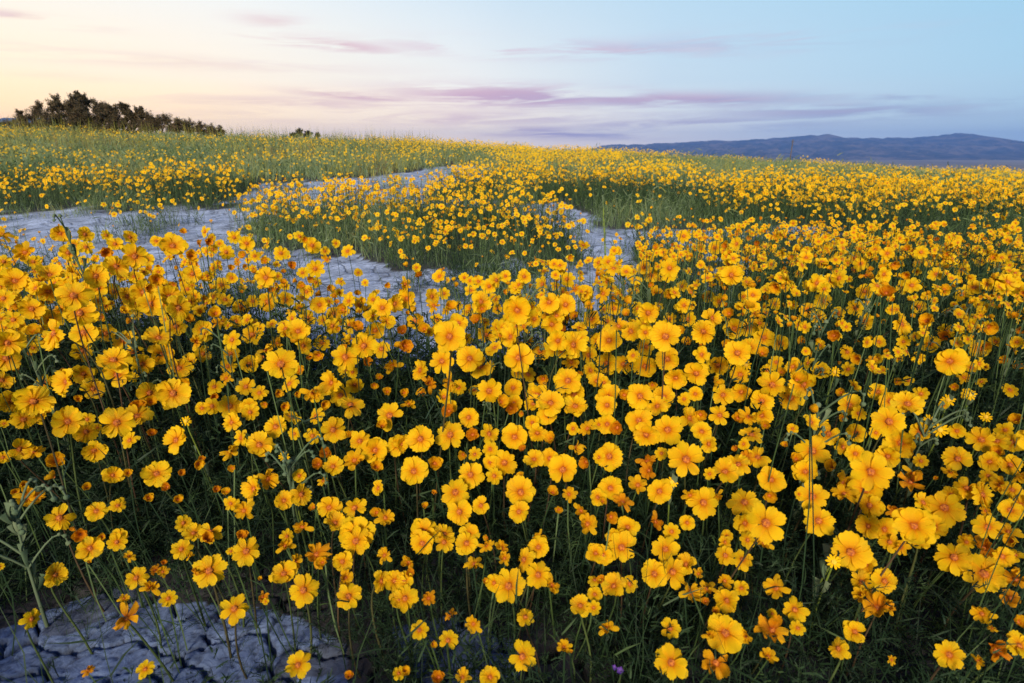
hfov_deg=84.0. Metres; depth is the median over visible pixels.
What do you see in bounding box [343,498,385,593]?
tickseed flower
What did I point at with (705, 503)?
tickseed flower
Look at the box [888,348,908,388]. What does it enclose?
ragwort flower
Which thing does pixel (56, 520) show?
tickseed flower
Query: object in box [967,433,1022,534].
tickseed flower
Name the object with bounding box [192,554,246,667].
tickseed flower
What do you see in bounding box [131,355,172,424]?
tickseed flower
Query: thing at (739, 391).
tickseed flower
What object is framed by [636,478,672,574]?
tickseed flower
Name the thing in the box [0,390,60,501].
tickseed flower
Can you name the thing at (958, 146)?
mountains
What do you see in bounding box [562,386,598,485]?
tickseed flower
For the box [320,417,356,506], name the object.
tickseed flower
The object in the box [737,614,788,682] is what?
tickseed flower
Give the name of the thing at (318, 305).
tickseed flower
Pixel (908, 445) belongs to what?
tickseed flower
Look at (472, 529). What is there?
tickseed flower
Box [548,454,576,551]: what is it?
tickseed flower
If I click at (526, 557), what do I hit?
tickseed flower
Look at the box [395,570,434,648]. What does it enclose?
tickseed flower
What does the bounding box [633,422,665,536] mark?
tickseed flower
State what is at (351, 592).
tickseed flower
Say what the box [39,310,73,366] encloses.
tickseed flower
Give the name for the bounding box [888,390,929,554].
tickseed flower
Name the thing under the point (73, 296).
tickseed flower
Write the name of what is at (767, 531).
tickseed flower
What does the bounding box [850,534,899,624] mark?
tickseed flower
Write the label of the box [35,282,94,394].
tickseed flower
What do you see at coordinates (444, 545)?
tickseed flower
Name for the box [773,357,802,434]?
tickseed flower
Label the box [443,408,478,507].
tickseed flower
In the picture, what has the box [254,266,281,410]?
tickseed flower
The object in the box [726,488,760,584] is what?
tickseed flower
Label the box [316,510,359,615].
tickseed flower
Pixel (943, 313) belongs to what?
woolly weed
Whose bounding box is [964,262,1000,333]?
woolly weed
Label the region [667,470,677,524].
ragwort flower
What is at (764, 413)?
tickseed flower
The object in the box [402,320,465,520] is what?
tickseed flower
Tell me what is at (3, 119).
hills
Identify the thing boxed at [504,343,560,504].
tickseed flower
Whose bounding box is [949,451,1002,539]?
tickseed flower
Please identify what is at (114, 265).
tickseed flower
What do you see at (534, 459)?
tickseed flower
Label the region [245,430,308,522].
tickseed flower
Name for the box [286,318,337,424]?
tickseed flower
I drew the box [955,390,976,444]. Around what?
ragwort flower
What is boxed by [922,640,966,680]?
tickseed flower
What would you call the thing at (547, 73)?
sky
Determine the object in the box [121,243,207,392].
tickseed flower
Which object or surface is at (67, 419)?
tickseed flower
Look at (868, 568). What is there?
tickseed flower
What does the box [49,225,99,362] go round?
tickseed flower
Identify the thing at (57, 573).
tickseed flower
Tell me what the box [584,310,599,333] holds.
tickseed flower
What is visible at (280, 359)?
tickseed flower
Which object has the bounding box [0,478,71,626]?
woolly weed
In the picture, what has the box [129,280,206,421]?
tickseed flower
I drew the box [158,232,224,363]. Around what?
tickseed flower
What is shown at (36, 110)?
saltbush
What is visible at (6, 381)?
tickseed flower
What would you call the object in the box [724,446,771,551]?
tickseed flower
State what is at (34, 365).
woolly weed
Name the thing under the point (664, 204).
meadow foliage
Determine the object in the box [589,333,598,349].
tickseed flower
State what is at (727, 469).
tickseed flower
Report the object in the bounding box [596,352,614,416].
tickseed flower
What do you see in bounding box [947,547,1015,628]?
tickseed flower
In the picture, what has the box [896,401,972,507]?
woolly weed
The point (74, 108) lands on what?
saltbush
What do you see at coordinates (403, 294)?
tickseed flower
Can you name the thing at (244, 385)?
tickseed flower
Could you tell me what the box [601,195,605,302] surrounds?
seed spike
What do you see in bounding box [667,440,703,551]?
tickseed flower
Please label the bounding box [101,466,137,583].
tickseed flower
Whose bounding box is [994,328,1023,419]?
woolly weed
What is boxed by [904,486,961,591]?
tickseed flower
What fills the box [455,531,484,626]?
tickseed flower
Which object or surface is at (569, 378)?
tickseed flower
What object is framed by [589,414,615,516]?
tickseed flower
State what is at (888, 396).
tickseed flower
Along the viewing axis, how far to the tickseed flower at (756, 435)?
0.96 m
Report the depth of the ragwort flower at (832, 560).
0.79 m
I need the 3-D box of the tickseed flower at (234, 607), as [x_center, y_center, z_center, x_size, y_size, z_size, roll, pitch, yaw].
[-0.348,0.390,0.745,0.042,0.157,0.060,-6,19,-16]
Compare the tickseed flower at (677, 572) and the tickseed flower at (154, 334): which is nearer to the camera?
the tickseed flower at (677, 572)
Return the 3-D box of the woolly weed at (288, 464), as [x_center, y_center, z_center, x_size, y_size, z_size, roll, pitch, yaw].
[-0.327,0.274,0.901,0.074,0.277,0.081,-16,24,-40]
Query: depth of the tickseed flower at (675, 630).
0.68 m
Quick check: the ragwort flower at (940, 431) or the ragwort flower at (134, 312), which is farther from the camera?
the ragwort flower at (134, 312)
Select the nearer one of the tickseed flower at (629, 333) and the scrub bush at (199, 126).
the tickseed flower at (629, 333)
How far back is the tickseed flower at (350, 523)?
0.80 m
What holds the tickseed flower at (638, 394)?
on the ground
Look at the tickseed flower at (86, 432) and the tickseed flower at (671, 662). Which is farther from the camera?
the tickseed flower at (86, 432)
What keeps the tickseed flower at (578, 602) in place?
on the ground
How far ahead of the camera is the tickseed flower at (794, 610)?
0.71 m
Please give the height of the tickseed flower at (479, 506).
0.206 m
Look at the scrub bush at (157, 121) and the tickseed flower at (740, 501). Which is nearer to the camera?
the tickseed flower at (740, 501)
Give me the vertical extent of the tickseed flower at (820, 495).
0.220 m
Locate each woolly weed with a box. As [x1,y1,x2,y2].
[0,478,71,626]
[19,333,81,488]
[52,214,112,347]
[108,314,161,455]
[200,327,254,467]
[265,435,327,572]
[469,342,502,429]
[517,283,547,397]
[603,269,635,349]
[631,279,661,376]
[690,235,708,276]
[763,222,785,275]
[784,387,865,553]
[800,309,837,430]
[849,296,871,364]
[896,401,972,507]
[906,278,962,338]
[925,303,984,406]
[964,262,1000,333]
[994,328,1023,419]
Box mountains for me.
[575,133,1023,159]
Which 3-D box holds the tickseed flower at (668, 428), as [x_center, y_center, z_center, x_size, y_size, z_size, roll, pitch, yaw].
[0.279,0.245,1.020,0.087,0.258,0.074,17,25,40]
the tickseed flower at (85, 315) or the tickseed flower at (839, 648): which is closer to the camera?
the tickseed flower at (839, 648)
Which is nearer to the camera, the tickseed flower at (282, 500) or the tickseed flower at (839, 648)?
the tickseed flower at (839, 648)
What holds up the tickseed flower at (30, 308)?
on the ground
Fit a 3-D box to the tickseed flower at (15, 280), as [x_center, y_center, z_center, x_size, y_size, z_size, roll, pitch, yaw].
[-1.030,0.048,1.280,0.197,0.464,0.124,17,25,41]
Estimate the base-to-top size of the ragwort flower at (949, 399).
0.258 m
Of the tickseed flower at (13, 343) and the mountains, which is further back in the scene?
the mountains
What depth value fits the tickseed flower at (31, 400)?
0.81 m
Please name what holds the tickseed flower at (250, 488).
on the ground
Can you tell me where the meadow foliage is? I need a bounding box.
[0,112,1023,682]
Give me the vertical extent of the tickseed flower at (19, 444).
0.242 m
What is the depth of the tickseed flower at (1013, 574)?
0.74 m
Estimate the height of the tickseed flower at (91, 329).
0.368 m
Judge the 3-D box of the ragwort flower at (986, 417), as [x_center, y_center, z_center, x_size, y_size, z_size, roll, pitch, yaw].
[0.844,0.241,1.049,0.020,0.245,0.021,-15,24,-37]
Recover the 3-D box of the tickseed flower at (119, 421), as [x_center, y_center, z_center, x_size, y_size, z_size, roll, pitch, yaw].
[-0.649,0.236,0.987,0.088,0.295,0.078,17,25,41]
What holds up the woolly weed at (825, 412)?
on the ground
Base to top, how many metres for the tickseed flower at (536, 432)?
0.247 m
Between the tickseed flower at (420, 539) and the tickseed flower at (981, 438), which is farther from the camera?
the tickseed flower at (981, 438)
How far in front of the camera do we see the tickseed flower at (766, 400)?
1.05 m
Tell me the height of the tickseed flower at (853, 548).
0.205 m
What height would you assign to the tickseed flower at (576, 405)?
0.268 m
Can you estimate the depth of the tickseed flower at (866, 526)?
0.80 m
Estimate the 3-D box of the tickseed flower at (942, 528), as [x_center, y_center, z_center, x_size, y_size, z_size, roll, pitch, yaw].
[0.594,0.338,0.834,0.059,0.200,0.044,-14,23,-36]
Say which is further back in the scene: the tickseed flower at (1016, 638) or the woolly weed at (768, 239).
the woolly weed at (768, 239)
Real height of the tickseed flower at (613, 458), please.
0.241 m
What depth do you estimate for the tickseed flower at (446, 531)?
0.80 m
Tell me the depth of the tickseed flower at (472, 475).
0.88 m
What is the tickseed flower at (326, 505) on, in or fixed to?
on the ground
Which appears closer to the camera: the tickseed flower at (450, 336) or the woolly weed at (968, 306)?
the tickseed flower at (450, 336)
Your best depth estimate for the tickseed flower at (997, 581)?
0.75 m
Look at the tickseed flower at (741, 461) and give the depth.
0.90 m
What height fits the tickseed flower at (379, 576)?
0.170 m
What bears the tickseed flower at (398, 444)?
on the ground
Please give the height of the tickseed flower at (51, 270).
0.481 m
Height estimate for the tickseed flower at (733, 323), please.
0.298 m
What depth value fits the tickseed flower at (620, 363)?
1.23 m
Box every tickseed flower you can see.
[0,268,85,403]
[0,285,13,310]
[0,329,86,506]
[0,354,80,486]
[0,371,24,435]
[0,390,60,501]
[7,438,93,529]
[9,410,58,496]
[11,385,109,605]
[17,297,113,405]
[18,608,73,682]
[34,408,90,502]
[35,262,138,471]
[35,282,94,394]
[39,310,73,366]
[42,319,184,566]
[43,503,116,618]
[44,562,114,654]
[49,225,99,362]
[50,405,102,559]
[51,368,105,493]
[54,282,201,522]
[55,278,100,348]
[62,301,176,460]
[68,323,171,443]
[69,343,117,401]
[72,365,112,451]
[72,422,140,498]
[75,536,131,628]
[79,378,138,469]
[80,440,127,528]
[83,264,124,452]
[84,502,159,607]
[96,347,172,550]
[97,324,116,348]
[98,407,161,540]
[101,367,173,501]
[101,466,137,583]
[102,255,198,397]
[112,330,152,405]
[112,601,183,682]
[117,287,148,353]
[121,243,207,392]
[124,567,184,647]
[126,404,199,496]
[127,346,156,386]
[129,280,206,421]
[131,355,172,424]
[136,291,192,467]
[136,382,185,477]
[140,460,214,559]
[141,326,223,498]
[147,343,198,435]
[155,378,229,524]
[157,285,217,460]
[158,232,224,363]
[161,402,201,505]
[162,425,235,530]
[163,318,208,445]
[166,295,250,485]
[166,358,200,430]
[170,539,221,630]
[178,352,223,437]
[181,523,247,628]
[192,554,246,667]
[198,523,263,627]
[217,395,243,491]
[219,593,267,681]
[222,412,261,526]
[231,536,278,627]
[235,377,276,474]
[240,475,288,581]
[241,325,280,411]
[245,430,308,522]
[252,347,370,566]
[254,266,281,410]
[258,292,277,336]
[264,415,313,516]
[268,560,312,649]
[274,490,306,590]
[279,573,319,656]
[282,483,322,584]
[284,650,310,682]
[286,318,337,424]
[295,543,339,638]
[309,297,336,353]
[316,496,369,607]
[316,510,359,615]
[319,370,351,498]
[319,551,358,655]
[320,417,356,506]
[322,455,358,558]
[331,345,358,485]
[336,583,375,682]
[337,396,390,459]
[338,516,382,612]
[339,525,369,629]
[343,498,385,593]
[350,332,412,481]
[350,430,391,528]
[359,570,398,663]
[360,437,402,552]
[366,322,384,378]
[368,434,411,542]
[371,298,405,385]
[373,341,400,391]
[377,402,403,526]
[383,570,421,648]
[388,294,402,368]
[389,590,442,676]
[391,434,419,549]
[392,584,427,682]
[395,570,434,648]
[398,290,415,352]
[401,456,436,579]
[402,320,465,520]
[402,425,434,518]
[407,313,424,357]
[410,518,455,623]
[410,529,439,617]
[412,360,435,419]
[421,350,465,499]
[424,532,457,629]
[433,345,482,483]
[433,524,454,620]
[435,421,464,528]
[437,630,460,682]
[441,478,481,595]
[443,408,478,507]
[447,499,488,590]
[449,313,483,384]
[454,523,479,615]
[455,357,492,448]
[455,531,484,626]
[458,462,507,563]
[469,424,498,520]
[471,291,500,417]
[472,495,501,574]
[476,378,520,536]
[477,665,499,682]
[478,327,495,370]
[489,450,517,547]
[490,423,527,537]
[494,568,525,669]
[495,547,535,635]
[499,560,549,657]
[500,423,547,523]
[503,295,579,524]
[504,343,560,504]
[505,474,548,558]
[507,390,564,508]
[508,639,535,680]
[509,501,542,589]
[513,449,545,552]
[515,535,548,621]
[517,608,551,682]
[519,331,587,494]
[524,394,539,483]
[525,316,562,425]
[526,382,552,501]
[532,342,562,418]
[533,293,559,411]
[534,447,557,527]
[536,407,557,507]
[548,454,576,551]
[553,367,595,473]
[558,293,576,369]
[561,395,587,492]
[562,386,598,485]
[570,442,622,541]
[570,594,617,682]
[575,544,612,651]
[575,572,625,671]
[576,528,623,594]
[580,384,619,491]
[583,476,623,583]
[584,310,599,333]
[585,395,616,505]
[585,543,605,635]
[586,328,621,438]
[587,373,605,444]
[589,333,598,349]
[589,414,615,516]
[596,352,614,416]
[596,383,652,478]
[599,530,642,635]
[612,516,639,618]
[614,356,631,383]
[614,408,652,522]
[615,302,658,433]
[617,399,650,474]
[618,321,639,375]
[625,559,666,650]
[629,617,680,682]
[631,395,667,513]
[633,356,655,402]
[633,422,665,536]
[635,257,679,355]
[636,339,654,383]
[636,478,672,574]
[637,535,679,619]
[642,557,687,644]
[645,385,674,500]
[648,320,699,507]
[651,415,683,522]
[652,347,678,421]
[654,643,687,682]
[655,502,786,658]
[663,369,688,478]
[667,265,742,414]
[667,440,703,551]
[671,649,730,682]
[676,406,699,504]
[676,552,702,641]
[677,487,718,588]
[680,320,715,471]
[684,363,708,484]
[685,457,740,559]
[687,384,734,484]
[690,545,734,641]
[692,586,740,659]
[693,405,729,490]
[698,308,727,402]
[702,340,751,489]
[706,356,730,405]
[706,613,743,679]
[708,454,750,569]
[709,384,751,461]
[721,549,752,624]
[723,318,743,338]
[723,338,760,431]
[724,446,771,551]
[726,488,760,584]
[728,426,762,497]
[730,365,750,436]
[732,466,786,567]
[733,514,760,604]
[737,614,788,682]
[750,390,774,449]
[750,407,773,484]
[753,329,774,390]
[753,371,786,467]
[756,385,804,451]
[758,369,815,497]
[759,505,835,600]
[765,459,817,556]
[767,596,809,676]
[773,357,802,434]
[776,480,829,578]
[794,435,831,561]
[795,530,873,638]
[802,423,839,522]
[809,451,894,603]
[810,637,850,682]
[818,392,860,486]
[819,507,935,676]
[820,570,874,666]
[822,514,879,614]
[824,475,883,587]
[824,517,897,615]
[826,406,906,537]
[837,591,895,682]
[837,620,874,682]
[840,429,915,522]
[844,567,897,645]
[847,312,910,432]
[849,557,877,633]
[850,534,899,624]
[852,493,888,613]
[860,445,900,549]
[869,492,930,563]
[876,471,924,578]
[878,392,897,482]
[882,422,930,516]
[887,348,969,497]
[887,514,948,623]
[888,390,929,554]
[893,541,929,647]
[900,446,972,564]
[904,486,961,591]
[904,543,973,636]
[905,491,966,612]
[919,553,1007,643]
[921,477,981,584]
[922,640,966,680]
[925,481,993,579]
[926,481,1023,575]
[935,630,1023,682]
[941,640,1012,682]
[943,515,1002,607]
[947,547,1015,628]
[948,566,1023,637]
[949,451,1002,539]
[950,426,995,486]
[955,432,1011,529]
[958,454,1023,549]
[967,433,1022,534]
[980,499,1023,599]
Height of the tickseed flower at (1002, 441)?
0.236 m
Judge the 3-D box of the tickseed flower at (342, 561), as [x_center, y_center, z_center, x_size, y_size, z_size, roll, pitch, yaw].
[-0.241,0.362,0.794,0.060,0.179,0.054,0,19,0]
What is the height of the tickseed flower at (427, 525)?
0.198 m
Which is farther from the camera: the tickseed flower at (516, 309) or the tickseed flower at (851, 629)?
the tickseed flower at (516, 309)
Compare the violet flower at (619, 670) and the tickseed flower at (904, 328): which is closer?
the violet flower at (619, 670)
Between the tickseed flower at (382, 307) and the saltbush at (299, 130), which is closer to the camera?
the tickseed flower at (382, 307)
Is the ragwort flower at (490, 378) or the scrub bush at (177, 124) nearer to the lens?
the ragwort flower at (490, 378)
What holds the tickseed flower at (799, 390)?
on the ground
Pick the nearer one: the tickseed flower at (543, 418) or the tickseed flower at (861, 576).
the tickseed flower at (861, 576)
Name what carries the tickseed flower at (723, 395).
on the ground
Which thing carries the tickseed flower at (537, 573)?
on the ground
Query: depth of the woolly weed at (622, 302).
1.47 m
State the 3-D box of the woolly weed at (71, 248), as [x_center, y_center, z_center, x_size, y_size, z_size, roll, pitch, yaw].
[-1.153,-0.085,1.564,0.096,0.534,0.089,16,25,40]
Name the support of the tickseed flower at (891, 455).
on the ground
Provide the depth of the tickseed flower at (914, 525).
0.69 m
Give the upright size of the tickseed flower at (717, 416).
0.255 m
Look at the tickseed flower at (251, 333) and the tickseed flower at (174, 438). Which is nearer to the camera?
the tickseed flower at (174, 438)
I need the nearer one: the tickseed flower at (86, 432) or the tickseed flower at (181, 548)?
the tickseed flower at (181, 548)
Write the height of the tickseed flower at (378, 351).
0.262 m
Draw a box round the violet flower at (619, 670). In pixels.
[612,665,623,682]
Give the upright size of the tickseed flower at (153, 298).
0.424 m
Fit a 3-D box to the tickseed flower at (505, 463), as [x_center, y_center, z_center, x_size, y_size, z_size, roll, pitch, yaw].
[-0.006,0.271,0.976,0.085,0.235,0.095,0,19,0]
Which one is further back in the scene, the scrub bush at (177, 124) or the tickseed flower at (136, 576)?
the scrub bush at (177, 124)
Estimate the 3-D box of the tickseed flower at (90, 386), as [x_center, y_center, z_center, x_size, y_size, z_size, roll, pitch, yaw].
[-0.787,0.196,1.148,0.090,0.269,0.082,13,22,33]
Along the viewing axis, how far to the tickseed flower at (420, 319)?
1.44 m
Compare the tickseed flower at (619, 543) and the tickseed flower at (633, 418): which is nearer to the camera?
the tickseed flower at (619, 543)
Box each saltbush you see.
[0,99,61,130]
[38,90,153,135]
[289,127,319,138]
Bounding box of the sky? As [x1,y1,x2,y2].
[0,0,1023,150]
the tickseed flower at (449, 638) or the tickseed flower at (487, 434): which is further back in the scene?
the tickseed flower at (487, 434)
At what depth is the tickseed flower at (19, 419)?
1.00 m
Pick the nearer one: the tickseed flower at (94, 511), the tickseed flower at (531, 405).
the tickseed flower at (94, 511)
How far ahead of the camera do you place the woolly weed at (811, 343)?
1.18 m
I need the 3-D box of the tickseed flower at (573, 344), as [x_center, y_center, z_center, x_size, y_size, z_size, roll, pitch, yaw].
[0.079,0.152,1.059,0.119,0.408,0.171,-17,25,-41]
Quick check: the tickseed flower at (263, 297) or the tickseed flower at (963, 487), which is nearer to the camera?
the tickseed flower at (963, 487)
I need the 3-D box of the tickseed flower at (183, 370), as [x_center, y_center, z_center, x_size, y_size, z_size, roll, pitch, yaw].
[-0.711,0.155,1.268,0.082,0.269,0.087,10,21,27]
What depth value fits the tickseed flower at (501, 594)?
0.73 m
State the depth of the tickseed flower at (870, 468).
0.76 m
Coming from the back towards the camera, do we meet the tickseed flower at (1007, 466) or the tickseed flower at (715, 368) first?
the tickseed flower at (715, 368)
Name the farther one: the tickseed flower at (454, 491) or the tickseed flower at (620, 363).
the tickseed flower at (620, 363)
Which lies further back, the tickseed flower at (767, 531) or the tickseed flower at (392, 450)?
the tickseed flower at (392, 450)
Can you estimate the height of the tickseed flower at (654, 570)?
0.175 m
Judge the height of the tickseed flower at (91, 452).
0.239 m
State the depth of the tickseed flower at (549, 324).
1.21 m
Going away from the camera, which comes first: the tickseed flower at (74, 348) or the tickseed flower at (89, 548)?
the tickseed flower at (89, 548)
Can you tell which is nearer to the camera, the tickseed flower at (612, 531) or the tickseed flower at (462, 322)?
the tickseed flower at (612, 531)
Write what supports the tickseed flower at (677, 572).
on the ground
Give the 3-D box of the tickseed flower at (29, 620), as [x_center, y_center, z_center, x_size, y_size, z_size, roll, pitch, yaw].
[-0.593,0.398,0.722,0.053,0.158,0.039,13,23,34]
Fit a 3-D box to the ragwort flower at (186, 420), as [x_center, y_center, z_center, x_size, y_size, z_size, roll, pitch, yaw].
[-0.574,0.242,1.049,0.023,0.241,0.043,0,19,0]
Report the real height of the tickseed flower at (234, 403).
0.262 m
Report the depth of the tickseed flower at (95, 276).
1.19 m
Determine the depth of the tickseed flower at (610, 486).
0.86 m
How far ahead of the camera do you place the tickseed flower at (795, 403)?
1.06 m
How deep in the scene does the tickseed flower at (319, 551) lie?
0.77 m
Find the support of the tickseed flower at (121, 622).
on the ground
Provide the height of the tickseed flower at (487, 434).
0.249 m
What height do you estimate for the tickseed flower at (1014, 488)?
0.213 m
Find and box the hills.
[0,118,102,128]
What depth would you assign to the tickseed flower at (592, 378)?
1.14 m
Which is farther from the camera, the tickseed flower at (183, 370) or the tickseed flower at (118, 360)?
the tickseed flower at (183, 370)
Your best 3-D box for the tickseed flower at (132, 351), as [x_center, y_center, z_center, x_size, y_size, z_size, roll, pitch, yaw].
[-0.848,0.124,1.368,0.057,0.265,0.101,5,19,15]
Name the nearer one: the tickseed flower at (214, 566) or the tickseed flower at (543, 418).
the tickseed flower at (214, 566)
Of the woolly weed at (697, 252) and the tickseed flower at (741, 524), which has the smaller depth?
the tickseed flower at (741, 524)
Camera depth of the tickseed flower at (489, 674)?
0.61 m
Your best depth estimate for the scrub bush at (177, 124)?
15.12 m
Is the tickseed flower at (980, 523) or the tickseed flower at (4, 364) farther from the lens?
the tickseed flower at (4, 364)
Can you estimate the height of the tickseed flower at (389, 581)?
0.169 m
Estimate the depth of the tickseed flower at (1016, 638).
0.66 m
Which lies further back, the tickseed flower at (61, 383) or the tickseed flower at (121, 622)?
the tickseed flower at (61, 383)
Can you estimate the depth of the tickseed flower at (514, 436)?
0.96 m
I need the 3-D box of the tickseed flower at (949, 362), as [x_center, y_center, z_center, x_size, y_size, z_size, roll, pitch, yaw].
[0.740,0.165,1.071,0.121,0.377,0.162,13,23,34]
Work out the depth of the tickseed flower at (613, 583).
0.73 m
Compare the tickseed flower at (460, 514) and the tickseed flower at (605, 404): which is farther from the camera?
the tickseed flower at (605, 404)
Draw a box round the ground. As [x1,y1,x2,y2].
[0,146,1023,682]
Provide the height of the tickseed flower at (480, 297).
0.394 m
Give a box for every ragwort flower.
[26,335,50,416]
[127,309,147,341]
[128,371,169,444]
[180,416,220,514]
[278,450,305,538]
[485,360,494,423]
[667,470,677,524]
[736,359,751,435]
[803,543,831,625]
[808,554,840,638]
[826,366,839,401]
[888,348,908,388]
[904,423,948,507]
[910,353,924,387]
[912,414,932,469]
[925,393,955,475]
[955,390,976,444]
[962,412,992,476]
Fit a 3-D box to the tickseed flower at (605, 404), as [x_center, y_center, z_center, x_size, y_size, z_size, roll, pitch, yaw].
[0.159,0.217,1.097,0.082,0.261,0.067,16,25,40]
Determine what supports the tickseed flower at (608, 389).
on the ground
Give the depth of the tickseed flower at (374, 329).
1.46 m
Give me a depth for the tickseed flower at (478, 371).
1.09 m
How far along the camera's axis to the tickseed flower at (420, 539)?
0.78 m
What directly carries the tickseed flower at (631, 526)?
on the ground
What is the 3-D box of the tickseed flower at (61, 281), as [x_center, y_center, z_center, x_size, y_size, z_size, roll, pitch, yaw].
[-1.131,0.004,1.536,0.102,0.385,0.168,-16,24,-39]
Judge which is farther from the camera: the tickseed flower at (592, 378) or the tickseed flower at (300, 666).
the tickseed flower at (592, 378)
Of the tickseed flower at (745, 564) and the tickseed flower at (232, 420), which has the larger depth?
the tickseed flower at (232, 420)
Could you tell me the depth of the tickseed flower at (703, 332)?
1.14 m
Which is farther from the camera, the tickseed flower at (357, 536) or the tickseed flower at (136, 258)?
the tickseed flower at (136, 258)
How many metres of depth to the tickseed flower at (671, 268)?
1.36 m
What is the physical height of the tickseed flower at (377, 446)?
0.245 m
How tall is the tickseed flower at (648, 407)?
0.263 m
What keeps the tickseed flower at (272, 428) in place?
on the ground
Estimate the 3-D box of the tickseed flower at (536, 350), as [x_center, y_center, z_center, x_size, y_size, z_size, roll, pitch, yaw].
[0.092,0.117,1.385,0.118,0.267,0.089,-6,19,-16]
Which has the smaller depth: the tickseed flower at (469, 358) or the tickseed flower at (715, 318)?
the tickseed flower at (469, 358)
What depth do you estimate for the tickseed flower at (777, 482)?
0.87 m
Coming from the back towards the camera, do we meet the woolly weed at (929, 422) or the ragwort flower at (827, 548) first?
the woolly weed at (929, 422)
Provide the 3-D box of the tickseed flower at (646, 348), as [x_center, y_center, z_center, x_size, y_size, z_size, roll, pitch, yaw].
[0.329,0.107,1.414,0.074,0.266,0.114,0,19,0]
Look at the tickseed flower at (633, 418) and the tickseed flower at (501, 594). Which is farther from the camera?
the tickseed flower at (633, 418)
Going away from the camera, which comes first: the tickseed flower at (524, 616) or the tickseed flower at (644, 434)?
the tickseed flower at (524, 616)
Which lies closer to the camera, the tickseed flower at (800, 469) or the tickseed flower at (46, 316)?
the tickseed flower at (800, 469)
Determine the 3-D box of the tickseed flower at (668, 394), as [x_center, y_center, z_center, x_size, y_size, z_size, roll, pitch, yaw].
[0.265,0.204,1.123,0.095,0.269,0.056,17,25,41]
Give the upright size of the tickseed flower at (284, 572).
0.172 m
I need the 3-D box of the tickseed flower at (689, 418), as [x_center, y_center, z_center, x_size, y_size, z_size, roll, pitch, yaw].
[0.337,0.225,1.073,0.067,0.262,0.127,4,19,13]
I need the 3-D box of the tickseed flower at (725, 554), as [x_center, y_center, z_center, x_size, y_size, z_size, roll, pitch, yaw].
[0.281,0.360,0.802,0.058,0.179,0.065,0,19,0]
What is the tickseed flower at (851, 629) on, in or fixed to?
on the ground
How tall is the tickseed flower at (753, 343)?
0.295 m
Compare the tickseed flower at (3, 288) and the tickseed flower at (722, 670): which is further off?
the tickseed flower at (3, 288)
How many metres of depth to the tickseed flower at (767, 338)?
1.34 m
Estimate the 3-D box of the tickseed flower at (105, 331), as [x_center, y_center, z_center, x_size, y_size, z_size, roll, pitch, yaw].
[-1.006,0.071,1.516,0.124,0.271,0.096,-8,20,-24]
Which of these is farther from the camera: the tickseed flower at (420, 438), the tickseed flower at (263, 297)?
the tickseed flower at (263, 297)
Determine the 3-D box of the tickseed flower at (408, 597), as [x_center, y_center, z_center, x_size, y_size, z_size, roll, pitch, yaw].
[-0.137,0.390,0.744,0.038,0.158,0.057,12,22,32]
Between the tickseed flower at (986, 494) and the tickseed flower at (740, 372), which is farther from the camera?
the tickseed flower at (740, 372)
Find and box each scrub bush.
[135,108,172,135]
[167,116,197,135]
[193,120,226,137]
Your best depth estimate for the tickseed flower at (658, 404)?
1.04 m
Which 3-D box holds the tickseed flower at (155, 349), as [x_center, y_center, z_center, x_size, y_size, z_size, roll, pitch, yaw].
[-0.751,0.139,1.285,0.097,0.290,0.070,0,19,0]
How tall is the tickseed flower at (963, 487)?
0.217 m
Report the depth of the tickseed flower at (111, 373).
1.00 m
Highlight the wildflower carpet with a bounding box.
[0,124,1023,682]
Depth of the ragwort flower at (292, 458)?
0.94 m
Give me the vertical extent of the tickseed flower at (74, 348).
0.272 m
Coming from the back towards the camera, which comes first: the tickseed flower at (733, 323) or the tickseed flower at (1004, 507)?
the tickseed flower at (733, 323)
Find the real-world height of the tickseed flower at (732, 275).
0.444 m
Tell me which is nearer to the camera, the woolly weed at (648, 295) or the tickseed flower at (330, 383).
the tickseed flower at (330, 383)
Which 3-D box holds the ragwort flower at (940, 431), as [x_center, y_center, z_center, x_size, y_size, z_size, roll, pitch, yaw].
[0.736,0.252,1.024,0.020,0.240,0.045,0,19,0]
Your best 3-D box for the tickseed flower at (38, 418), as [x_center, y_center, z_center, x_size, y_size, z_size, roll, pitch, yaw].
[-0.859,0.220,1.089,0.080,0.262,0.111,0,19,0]
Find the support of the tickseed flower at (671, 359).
on the ground
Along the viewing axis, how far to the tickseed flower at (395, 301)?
1.46 m
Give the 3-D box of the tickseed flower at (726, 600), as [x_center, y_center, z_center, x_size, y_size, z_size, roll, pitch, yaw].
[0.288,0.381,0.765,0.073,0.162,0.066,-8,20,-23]
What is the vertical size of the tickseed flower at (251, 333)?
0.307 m
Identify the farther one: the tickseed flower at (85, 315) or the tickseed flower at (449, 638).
the tickseed flower at (85, 315)
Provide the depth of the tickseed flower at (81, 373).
1.18 m
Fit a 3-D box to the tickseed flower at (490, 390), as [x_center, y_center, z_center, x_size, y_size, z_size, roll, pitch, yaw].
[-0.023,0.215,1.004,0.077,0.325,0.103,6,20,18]
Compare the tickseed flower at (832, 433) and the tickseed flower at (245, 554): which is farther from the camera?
the tickseed flower at (832, 433)
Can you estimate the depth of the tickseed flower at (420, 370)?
1.20 m
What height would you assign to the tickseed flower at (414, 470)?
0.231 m
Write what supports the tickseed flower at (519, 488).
on the ground
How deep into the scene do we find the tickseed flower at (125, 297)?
1.35 m
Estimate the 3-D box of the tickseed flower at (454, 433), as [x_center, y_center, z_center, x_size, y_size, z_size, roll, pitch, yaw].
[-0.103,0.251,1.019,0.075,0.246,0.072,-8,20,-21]
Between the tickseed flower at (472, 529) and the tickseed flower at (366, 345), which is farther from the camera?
the tickseed flower at (366, 345)

